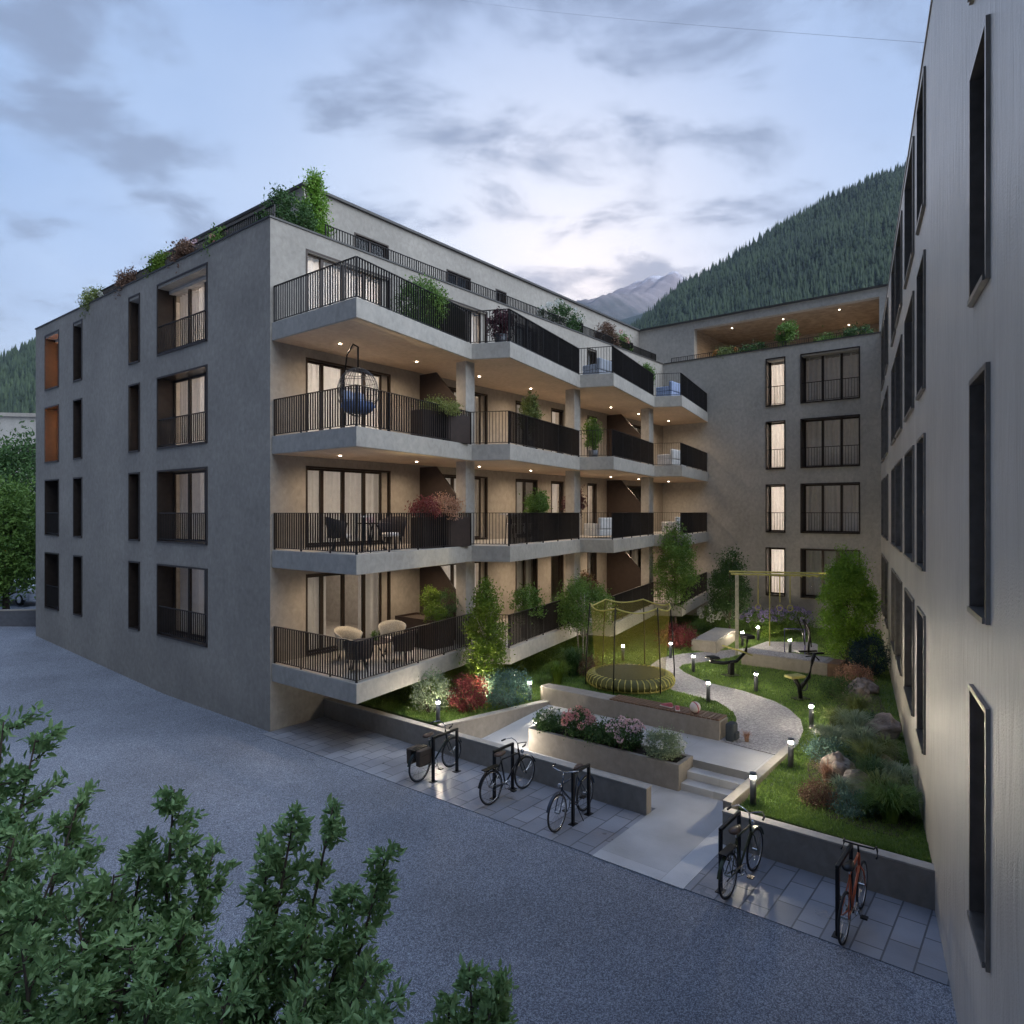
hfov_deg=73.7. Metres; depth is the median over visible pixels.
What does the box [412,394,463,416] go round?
shrub
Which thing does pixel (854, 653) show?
shrub
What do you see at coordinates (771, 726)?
garden path
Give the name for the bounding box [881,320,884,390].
window
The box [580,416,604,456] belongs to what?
potted tree
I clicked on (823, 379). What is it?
window
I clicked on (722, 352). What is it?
roof shrub
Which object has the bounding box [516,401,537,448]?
window
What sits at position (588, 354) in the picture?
window
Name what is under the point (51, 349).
window
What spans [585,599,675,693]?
trampoline
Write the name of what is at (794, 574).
climbing frame
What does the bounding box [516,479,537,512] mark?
window
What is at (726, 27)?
overhead cable
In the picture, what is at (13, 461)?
street tree
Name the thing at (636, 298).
mountain
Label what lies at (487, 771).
bicycle
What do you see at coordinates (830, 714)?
tufted plant
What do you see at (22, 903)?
foreground tree
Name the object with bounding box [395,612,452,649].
balcony planter
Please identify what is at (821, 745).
shrub
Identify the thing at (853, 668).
shrub
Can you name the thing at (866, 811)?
tufted plant
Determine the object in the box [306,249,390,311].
window
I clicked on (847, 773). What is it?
boulder
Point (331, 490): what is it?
window
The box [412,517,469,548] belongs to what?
balcony planter
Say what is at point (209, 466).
apartment building
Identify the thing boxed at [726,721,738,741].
backpack
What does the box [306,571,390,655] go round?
window
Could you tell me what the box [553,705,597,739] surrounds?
planter plant
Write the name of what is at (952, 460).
apartment building
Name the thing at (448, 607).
potted plant
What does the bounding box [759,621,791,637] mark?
shrub
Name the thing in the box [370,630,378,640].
potted plant
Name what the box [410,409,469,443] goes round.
balcony planter
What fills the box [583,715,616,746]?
planter plant
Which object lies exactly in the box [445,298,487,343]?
window
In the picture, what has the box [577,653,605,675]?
shrub
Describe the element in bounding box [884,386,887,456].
window
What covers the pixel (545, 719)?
planter plant
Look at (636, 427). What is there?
window
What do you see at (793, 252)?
forest
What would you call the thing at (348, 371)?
hanging chair
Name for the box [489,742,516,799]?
bike rack
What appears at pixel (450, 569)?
window
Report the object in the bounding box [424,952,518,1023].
foreground tree
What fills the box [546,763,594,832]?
bicycle
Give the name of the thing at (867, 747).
tufted plant
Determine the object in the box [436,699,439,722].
bollard lamp
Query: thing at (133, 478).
window
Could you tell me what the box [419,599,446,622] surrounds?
potted plant
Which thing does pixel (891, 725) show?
boulder
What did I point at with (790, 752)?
bollard lamp
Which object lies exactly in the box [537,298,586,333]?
roof shrub
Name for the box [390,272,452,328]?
shrub
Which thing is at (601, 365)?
balcony sofa
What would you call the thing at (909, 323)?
window
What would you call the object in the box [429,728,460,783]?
bike rack
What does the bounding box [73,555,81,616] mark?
window
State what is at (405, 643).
armchair
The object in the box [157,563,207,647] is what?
window
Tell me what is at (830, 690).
shrub
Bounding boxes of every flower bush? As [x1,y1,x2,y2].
[739,604,782,632]
[758,605,800,632]
[779,606,819,633]
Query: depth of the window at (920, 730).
12.33 m
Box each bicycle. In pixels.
[406,720,461,781]
[478,737,535,804]
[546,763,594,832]
[717,804,764,899]
[837,837,877,945]
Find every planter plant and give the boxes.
[531,706,567,733]
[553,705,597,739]
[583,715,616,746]
[600,715,646,751]
[641,720,687,760]
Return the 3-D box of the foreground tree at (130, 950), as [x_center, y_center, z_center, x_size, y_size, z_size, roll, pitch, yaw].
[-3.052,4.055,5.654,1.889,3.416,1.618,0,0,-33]
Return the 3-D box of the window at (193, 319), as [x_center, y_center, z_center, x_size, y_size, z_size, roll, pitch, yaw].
[-9.958,-6.180,21.350,3.234,2.314,0.854,0,0,39]
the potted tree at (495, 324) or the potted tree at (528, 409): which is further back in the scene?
the potted tree at (528, 409)
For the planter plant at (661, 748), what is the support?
in the flower planter at (640, 766)
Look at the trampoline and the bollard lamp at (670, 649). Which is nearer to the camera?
the trampoline
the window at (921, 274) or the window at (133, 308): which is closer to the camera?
the window at (921, 274)
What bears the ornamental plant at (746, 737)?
on the garden path at (771, 726)
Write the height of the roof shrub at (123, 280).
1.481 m
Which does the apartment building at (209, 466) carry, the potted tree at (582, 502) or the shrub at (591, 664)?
the potted tree at (582, 502)
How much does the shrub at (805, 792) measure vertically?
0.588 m
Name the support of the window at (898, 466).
in the apartment building at (952, 460)
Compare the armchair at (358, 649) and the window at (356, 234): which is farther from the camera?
the window at (356, 234)
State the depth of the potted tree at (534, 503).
22.69 m
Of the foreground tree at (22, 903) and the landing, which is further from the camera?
the landing
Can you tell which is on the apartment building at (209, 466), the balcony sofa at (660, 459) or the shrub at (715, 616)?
the balcony sofa at (660, 459)
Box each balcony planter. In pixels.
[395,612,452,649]
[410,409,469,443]
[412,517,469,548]
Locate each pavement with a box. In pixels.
[262,717,651,854]
[684,846,949,985]
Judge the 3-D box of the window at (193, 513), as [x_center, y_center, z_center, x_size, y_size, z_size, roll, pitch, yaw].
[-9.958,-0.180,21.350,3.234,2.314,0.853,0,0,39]
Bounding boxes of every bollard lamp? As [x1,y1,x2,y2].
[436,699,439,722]
[528,679,531,700]
[621,643,624,660]
[669,641,671,657]
[691,654,694,671]
[706,680,709,700]
[741,630,743,645]
[750,771,756,806]
[754,671,757,691]
[757,625,759,639]
[788,638,791,652]
[788,737,793,767]
[809,702,813,726]
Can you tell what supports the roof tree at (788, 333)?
on the apartment building at (786, 438)
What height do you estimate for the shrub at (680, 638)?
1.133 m
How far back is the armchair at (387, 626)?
19.61 m
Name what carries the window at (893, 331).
in the apartment building at (952, 460)
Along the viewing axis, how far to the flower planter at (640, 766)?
15.11 m
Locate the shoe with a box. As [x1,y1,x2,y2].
[660,702,672,707]
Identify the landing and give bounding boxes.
[571,713,798,779]
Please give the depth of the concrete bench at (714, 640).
26.20 m
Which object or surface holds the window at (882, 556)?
in the apartment building at (952, 460)
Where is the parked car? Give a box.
[1,577,35,605]
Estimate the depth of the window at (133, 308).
23.43 m
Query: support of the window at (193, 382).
in the apartment building at (209, 466)
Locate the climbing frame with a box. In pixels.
[729,571,857,654]
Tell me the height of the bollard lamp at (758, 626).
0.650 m
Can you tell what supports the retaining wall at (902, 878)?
on the ground at (570, 935)
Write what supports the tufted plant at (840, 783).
on the planting bed
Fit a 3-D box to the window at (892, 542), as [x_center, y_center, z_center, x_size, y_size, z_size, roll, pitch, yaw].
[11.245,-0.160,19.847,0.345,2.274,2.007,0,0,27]
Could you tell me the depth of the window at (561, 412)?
28.70 m
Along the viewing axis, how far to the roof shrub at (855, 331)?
30.62 m
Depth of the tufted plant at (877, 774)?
12.13 m
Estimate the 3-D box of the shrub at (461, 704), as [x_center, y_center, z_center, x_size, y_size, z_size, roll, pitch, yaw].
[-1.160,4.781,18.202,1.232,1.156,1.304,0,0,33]
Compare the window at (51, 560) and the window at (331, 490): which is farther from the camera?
the window at (51, 560)
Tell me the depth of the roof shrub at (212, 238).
20.16 m
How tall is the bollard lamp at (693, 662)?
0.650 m
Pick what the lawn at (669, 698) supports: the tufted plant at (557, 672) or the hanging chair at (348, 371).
the tufted plant at (557, 672)
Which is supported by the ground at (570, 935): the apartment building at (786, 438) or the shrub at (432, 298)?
the apartment building at (786, 438)
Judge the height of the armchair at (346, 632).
0.890 m
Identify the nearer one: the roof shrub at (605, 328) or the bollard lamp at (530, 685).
the bollard lamp at (530, 685)
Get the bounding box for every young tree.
[456,576,515,696]
[545,568,623,666]
[647,518,703,626]
[698,544,760,628]
[810,544,886,665]
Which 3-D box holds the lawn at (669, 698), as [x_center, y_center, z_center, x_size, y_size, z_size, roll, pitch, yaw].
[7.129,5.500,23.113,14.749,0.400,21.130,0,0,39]
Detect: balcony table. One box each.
[358,516,372,552]
[358,522,390,550]
[366,637,390,663]
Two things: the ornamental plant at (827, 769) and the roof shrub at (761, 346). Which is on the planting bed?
the ornamental plant at (827, 769)
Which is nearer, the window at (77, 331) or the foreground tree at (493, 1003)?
the foreground tree at (493, 1003)
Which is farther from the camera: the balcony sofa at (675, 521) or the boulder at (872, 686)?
the balcony sofa at (675, 521)
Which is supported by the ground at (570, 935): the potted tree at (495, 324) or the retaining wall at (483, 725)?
the retaining wall at (483, 725)
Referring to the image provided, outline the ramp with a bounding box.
[484,705,571,749]
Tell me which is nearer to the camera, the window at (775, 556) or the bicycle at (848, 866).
the bicycle at (848, 866)
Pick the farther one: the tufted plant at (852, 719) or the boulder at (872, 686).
the boulder at (872, 686)
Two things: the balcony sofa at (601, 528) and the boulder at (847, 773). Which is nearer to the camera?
the boulder at (847, 773)
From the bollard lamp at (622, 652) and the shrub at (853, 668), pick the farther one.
the bollard lamp at (622, 652)
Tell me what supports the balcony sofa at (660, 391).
on the apartment building at (209, 466)
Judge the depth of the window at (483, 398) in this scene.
24.81 m
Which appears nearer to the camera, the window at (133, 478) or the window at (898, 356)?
the window at (898, 356)
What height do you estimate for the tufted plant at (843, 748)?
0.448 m
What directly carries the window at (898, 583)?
in the apartment building at (952, 460)
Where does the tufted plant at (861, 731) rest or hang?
on the planting bed
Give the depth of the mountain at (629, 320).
3505.66 m
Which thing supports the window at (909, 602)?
in the apartment building at (952, 460)
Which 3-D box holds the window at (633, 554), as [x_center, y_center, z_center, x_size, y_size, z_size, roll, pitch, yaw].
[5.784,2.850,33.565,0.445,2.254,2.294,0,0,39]
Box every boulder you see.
[820,751,855,779]
[840,769,869,795]
[842,677,871,702]
[861,678,878,694]
[865,712,901,739]
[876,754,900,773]
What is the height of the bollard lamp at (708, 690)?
0.650 m
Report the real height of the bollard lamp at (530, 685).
0.650 m
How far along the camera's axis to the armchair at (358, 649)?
16.87 m
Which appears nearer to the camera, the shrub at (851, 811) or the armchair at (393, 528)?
the shrub at (851, 811)
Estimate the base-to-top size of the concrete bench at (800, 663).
0.645 m
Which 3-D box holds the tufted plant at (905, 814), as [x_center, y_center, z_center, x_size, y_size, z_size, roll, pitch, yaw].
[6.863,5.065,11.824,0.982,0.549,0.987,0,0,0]
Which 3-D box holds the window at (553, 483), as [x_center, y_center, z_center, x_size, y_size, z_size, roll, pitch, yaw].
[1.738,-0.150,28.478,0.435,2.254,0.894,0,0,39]
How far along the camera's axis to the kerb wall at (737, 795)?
13.27 m
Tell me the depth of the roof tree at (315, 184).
20.12 m
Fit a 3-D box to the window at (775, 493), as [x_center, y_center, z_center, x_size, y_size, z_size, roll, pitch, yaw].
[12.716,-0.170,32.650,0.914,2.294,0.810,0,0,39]
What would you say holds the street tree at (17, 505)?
on the ground at (570, 935)
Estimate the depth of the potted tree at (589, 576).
26.44 m
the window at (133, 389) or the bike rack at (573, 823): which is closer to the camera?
the bike rack at (573, 823)
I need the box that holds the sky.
[0,0,930,356]
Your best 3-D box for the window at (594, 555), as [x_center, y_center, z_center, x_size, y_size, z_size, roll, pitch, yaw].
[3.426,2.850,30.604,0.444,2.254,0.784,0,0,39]
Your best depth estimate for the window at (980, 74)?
6.68 m
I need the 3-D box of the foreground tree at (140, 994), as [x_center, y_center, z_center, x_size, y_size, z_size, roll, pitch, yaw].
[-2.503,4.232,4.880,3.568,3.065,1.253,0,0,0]
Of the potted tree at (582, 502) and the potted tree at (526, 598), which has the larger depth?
the potted tree at (582, 502)
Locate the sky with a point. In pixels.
(573, 156)
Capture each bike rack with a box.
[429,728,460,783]
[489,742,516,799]
[568,763,593,826]
[715,810,743,893]
[831,844,854,938]
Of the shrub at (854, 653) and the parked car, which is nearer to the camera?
the shrub at (854, 653)
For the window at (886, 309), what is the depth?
24.94 m
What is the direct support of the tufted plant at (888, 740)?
on the planting bed
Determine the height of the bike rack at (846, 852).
0.970 m
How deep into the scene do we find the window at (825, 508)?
31.36 m
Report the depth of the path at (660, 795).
14.12 m
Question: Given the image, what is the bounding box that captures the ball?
[690,701,700,712]
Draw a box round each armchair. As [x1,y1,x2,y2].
[326,517,349,550]
[333,626,362,662]
[344,638,374,671]
[378,620,405,654]
[380,516,407,548]
[393,629,414,663]
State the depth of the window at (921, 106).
12.33 m
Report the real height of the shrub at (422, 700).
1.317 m
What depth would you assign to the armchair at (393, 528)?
18.61 m
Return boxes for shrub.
[75,286,105,316]
[112,266,140,299]
[141,247,172,277]
[164,236,203,273]
[199,222,225,255]
[253,182,324,233]
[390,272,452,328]
[404,493,442,520]
[407,275,450,330]
[407,664,455,712]
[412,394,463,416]
[428,490,464,520]
[442,672,492,712]
[477,665,535,709]
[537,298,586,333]
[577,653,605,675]
[594,320,620,346]
[616,329,631,350]
[654,621,699,649]
[694,602,734,632]
[712,345,739,358]
[739,339,766,356]
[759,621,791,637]
[792,776,839,810]
[798,733,858,762]
[814,325,845,342]
[818,674,856,700]
[825,779,880,821]
[833,660,877,685]
[838,321,876,336]
[843,633,890,677]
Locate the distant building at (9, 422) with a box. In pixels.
[0,412,35,493]
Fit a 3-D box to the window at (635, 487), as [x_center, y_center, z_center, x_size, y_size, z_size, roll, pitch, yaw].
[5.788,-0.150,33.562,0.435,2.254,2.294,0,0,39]
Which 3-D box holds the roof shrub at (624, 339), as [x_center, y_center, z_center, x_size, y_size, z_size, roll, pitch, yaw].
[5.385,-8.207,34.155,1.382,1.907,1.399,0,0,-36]
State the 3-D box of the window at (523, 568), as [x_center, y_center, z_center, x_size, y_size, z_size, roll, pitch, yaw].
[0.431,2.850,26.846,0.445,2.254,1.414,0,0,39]
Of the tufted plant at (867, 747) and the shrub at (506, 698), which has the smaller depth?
the tufted plant at (867, 747)
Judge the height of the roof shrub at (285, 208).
2.086 m
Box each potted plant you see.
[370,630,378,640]
[419,584,441,606]
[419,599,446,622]
[430,587,460,617]
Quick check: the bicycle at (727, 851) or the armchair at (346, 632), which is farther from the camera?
the armchair at (346, 632)
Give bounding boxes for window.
[44,329,58,390]
[44,404,58,462]
[44,479,58,535]
[44,552,58,610]
[73,319,81,381]
[73,398,81,459]
[73,477,81,537]
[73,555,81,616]
[128,292,139,364]
[128,382,139,452]
[128,472,139,540]
[128,561,139,630]
[157,262,207,356]
[157,364,207,448]
[157,466,207,544]
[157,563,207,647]
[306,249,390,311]
[306,357,390,431]
[306,466,390,546]
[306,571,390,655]
[354,232,388,258]
[440,562,487,594]
[443,474,487,538]
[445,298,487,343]
[446,269,470,289]
[449,387,487,444]
[496,289,506,303]
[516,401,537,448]
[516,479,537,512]
[516,558,537,611]
[551,408,563,453]
[551,481,563,512]
[551,555,563,600]
[587,347,596,364]
[587,415,596,456]
[587,483,596,522]
[587,553,596,600]
[626,548,640,568]
[627,486,640,501]
[631,424,640,434]
[766,356,784,406]
[766,420,784,469]
[766,484,784,532]
[766,547,784,596]
[800,346,859,403]
[800,414,859,467]
[800,482,859,533]
[800,548,859,598]
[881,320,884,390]
[881,399,884,462]
[881,478,884,537]
[881,553,884,616]
[884,297,887,375]
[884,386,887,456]
[884,474,887,540]
[884,558,887,628]
[890,251,895,346]
[890,358,895,445]
[890,466,894,546]
[890,568,895,653]
[895,210,901,328]
[895,334,901,437]
[895,458,901,551]
[895,574,901,675]
[903,136,914,288]
[903,290,914,421]
[903,445,914,561]
[903,587,914,716]
[915,66,925,235]
[915,249,925,400]
[915,433,925,571]
[915,606,925,754]
[967,14,990,307]
[967,362,990,624]
[967,684,990,972]
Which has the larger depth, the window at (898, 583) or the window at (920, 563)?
the window at (898, 583)
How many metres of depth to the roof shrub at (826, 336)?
31.30 m
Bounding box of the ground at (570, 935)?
[0,599,957,1023]
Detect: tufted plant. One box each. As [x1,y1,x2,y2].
[539,660,575,684]
[555,646,591,676]
[804,722,856,747]
[816,704,863,729]
[822,773,857,795]
[824,742,859,760]
[825,707,882,740]
[833,690,881,714]
[834,734,902,768]
[836,723,883,744]
[841,766,914,811]
[842,753,904,782]
[845,789,889,818]
[851,775,924,823]
[857,709,880,723]
[859,732,908,756]
[868,759,918,788]
[894,786,923,819]
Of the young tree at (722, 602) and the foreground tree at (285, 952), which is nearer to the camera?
the foreground tree at (285, 952)
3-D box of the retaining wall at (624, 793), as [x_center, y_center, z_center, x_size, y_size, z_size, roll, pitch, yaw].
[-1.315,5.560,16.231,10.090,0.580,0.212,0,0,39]
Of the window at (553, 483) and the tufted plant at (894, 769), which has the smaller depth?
the tufted plant at (894, 769)
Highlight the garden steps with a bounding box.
[681,760,749,800]
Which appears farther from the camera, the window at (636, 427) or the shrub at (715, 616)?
the window at (636, 427)
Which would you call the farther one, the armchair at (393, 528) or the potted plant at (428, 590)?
the potted plant at (428, 590)
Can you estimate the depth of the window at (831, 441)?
31.41 m
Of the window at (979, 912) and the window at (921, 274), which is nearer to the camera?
the window at (979, 912)
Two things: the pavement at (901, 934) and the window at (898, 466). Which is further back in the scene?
the window at (898, 466)
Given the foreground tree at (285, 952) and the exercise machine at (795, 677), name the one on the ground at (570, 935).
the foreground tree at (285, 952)
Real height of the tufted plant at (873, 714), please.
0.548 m
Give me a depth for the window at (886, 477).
25.14 m
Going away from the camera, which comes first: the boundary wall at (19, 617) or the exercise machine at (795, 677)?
the exercise machine at (795, 677)
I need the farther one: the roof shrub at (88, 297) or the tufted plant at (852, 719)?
the roof shrub at (88, 297)
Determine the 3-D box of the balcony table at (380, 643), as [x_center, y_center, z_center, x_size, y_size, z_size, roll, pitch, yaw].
[-3.642,3.701,18.060,0.900,0.606,0.900,0,0,0]
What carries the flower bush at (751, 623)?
on the lawn at (669, 698)
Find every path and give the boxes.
[481,738,678,808]
[592,790,725,889]
[651,641,817,754]
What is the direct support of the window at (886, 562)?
in the apartment building at (952, 460)
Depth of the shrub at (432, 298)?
20.72 m
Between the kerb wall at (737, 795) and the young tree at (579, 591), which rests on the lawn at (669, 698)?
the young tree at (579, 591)
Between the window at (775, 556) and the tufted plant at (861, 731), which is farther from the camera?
the window at (775, 556)
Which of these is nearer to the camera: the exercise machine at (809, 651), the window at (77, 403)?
the exercise machine at (809, 651)
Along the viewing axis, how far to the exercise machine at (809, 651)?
24.41 m
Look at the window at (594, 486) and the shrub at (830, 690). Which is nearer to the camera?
the shrub at (830, 690)
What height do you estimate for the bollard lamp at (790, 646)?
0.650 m
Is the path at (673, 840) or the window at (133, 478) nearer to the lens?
the path at (673, 840)
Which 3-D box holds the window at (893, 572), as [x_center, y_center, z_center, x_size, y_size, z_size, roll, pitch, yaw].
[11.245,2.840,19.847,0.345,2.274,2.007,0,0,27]
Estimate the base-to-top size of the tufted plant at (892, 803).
0.671 m
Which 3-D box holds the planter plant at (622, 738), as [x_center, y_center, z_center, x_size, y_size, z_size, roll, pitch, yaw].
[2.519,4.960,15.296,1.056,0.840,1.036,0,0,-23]
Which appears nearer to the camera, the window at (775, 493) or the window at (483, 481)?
the window at (483, 481)
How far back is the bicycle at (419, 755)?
14.65 m
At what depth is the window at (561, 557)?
28.70 m
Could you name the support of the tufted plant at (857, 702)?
on the planting bed
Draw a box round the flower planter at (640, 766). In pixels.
[529,725,692,790]
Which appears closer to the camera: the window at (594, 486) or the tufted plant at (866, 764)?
the tufted plant at (866, 764)
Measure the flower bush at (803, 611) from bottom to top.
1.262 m
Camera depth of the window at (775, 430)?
32.87 m
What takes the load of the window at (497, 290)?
in the apartment building at (209, 466)
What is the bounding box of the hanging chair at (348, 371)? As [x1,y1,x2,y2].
[337,344,378,427]
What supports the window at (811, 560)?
in the apartment building at (786, 438)
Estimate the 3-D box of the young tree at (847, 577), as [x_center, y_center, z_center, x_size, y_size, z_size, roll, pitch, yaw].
[11.512,3.186,23.375,2.464,4.390,2.284,0,0,29]
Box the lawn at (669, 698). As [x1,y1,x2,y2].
[357,615,930,862]
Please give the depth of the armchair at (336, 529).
17.14 m
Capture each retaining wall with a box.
[324,697,651,814]
[437,700,548,737]
[722,807,934,910]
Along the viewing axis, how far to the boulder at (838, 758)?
13.54 m
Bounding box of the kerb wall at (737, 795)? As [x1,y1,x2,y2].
[722,745,787,809]
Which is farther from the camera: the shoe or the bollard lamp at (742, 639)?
the bollard lamp at (742, 639)
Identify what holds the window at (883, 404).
in the apartment building at (952, 460)
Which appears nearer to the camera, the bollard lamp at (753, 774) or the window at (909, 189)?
the bollard lamp at (753, 774)
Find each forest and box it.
[0,337,35,412]
[628,158,906,328]
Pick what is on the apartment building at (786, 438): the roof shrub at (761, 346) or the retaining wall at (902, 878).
the roof shrub at (761, 346)
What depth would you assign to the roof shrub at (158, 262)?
22.42 m
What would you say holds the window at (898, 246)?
in the apartment building at (952, 460)
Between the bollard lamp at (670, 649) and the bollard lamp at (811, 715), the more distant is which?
the bollard lamp at (670, 649)
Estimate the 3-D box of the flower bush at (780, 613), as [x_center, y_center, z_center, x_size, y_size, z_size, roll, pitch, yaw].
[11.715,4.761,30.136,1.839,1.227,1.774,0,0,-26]
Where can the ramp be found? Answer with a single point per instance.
(518, 731)
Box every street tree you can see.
[0,415,35,570]
[0,464,35,608]
[0,533,28,607]
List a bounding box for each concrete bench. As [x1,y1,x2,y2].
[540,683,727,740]
[691,627,734,652]
[741,648,845,676]
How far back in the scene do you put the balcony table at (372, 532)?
17.67 m
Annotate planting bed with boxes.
[807,688,915,837]
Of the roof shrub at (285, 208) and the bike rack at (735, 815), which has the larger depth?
the roof shrub at (285, 208)
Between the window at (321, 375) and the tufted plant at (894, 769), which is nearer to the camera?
the tufted plant at (894, 769)
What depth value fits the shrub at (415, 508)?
18.85 m
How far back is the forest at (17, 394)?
828.04 m
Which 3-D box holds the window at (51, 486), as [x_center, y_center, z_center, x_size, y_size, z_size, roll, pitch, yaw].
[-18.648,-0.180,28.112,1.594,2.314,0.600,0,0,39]
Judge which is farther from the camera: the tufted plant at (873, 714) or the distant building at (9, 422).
the distant building at (9, 422)
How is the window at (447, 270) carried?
in the apartment building at (209, 466)
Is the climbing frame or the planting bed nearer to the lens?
the planting bed
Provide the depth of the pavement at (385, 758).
14.39 m
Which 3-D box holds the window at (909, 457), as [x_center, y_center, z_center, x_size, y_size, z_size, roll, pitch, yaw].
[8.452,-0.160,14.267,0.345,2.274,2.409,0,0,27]
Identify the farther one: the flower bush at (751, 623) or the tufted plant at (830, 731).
the flower bush at (751, 623)
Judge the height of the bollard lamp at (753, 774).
0.650 m
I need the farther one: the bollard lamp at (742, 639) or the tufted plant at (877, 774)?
the bollard lamp at (742, 639)
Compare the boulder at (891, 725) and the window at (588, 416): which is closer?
the boulder at (891, 725)
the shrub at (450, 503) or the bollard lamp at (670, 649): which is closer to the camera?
the shrub at (450, 503)
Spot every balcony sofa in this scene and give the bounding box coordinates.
[583,357,611,374]
[584,518,611,535]
[656,381,679,395]
[657,449,683,465]
[662,516,679,531]
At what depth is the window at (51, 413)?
28.49 m
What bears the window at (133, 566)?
in the apartment building at (209, 466)
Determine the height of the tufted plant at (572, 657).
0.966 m
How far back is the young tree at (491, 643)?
19.06 m
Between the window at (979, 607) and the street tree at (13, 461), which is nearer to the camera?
the window at (979, 607)
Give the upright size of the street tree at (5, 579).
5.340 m
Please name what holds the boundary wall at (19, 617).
on the ground at (570, 935)
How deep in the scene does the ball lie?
16.37 m
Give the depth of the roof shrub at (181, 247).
21.18 m
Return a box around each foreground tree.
[0,700,107,1023]
[0,922,415,1023]
[18,785,277,1023]
[215,792,407,1023]
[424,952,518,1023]
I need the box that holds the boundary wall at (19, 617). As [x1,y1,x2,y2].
[0,609,35,626]
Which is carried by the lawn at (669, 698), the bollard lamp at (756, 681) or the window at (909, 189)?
the bollard lamp at (756, 681)
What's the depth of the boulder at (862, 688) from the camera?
19.04 m
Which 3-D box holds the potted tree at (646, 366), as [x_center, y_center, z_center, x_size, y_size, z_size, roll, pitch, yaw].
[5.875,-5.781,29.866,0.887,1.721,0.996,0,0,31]
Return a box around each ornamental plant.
[738,731,751,741]
[810,759,842,782]
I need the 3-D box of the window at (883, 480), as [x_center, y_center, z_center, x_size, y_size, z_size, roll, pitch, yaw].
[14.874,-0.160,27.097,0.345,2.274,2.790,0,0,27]
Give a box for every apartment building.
[35,182,707,731]
[622,284,887,633]
[880,0,1023,1023]
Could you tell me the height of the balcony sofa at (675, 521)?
0.720 m
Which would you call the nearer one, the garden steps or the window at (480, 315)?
the garden steps
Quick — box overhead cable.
[463,0,923,42]
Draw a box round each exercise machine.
[705,633,754,676]
[784,653,819,700]
[797,617,823,654]
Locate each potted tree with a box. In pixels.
[485,306,507,341]
[509,581,546,619]
[517,389,544,447]
[519,487,553,512]
[558,485,587,515]
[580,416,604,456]
[580,568,599,604]
[638,361,656,381]
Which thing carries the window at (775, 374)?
in the apartment building at (786, 438)
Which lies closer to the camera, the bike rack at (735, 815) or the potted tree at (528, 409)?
the bike rack at (735, 815)
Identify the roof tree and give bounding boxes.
[292,165,337,236]
[773,319,800,346]
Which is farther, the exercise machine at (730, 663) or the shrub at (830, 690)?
the exercise machine at (730, 663)
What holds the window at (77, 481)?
in the apartment building at (209, 466)
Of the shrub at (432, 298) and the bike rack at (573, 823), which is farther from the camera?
the shrub at (432, 298)
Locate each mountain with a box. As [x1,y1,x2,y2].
[576,271,687,319]
[620,310,651,324]
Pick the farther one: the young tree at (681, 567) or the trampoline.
the young tree at (681, 567)
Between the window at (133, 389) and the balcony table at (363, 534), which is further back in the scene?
the window at (133, 389)
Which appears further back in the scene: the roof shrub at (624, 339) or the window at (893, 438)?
the roof shrub at (624, 339)

